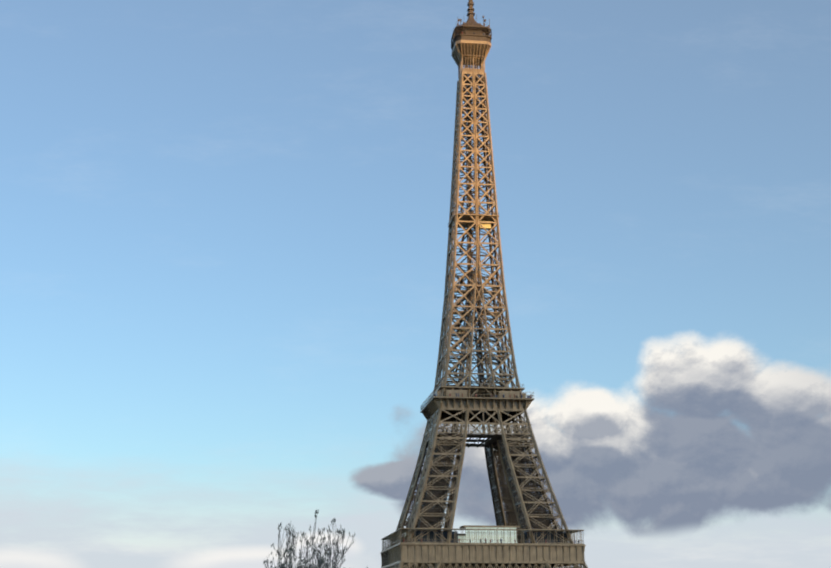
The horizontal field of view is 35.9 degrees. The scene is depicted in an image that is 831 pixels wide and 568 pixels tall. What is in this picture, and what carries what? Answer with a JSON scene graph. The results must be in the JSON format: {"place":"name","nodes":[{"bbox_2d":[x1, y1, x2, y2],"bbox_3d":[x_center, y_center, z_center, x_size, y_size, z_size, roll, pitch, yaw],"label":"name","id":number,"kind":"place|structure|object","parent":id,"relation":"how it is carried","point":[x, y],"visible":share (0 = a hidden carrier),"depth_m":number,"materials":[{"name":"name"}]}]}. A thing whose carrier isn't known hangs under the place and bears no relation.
{"place":"outdoors","nodes":[
{"label":"outdoors","id":0,"kind":"place"},
{"bbox_2d":[0,0,830,567],"label":"sky","id":1,"kind":"structure","parent":0,"point":[224,224],"materials":[{"name":"blue"}]},
{"bbox_3d":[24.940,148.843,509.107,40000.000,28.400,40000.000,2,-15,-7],"label":"ground","id":2,"kind":"structure","parent":0,"visible":0},
{"bbox_2d":[263,509,367,567],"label":"plane tree","id":3,"kind":"object","parent":2,"relation":"on","point":[291,551],"visible":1,"depth_m":50.05,"materials":[{"name":"grey plant"}]},
{"bbox_2d":[380,0,587,567],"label":"tower","id":4,"kind":"structure","parent":2,"relation":"on","point":[421,540],"depth_m":527.58,"materials":[{"name":"brown metal"}]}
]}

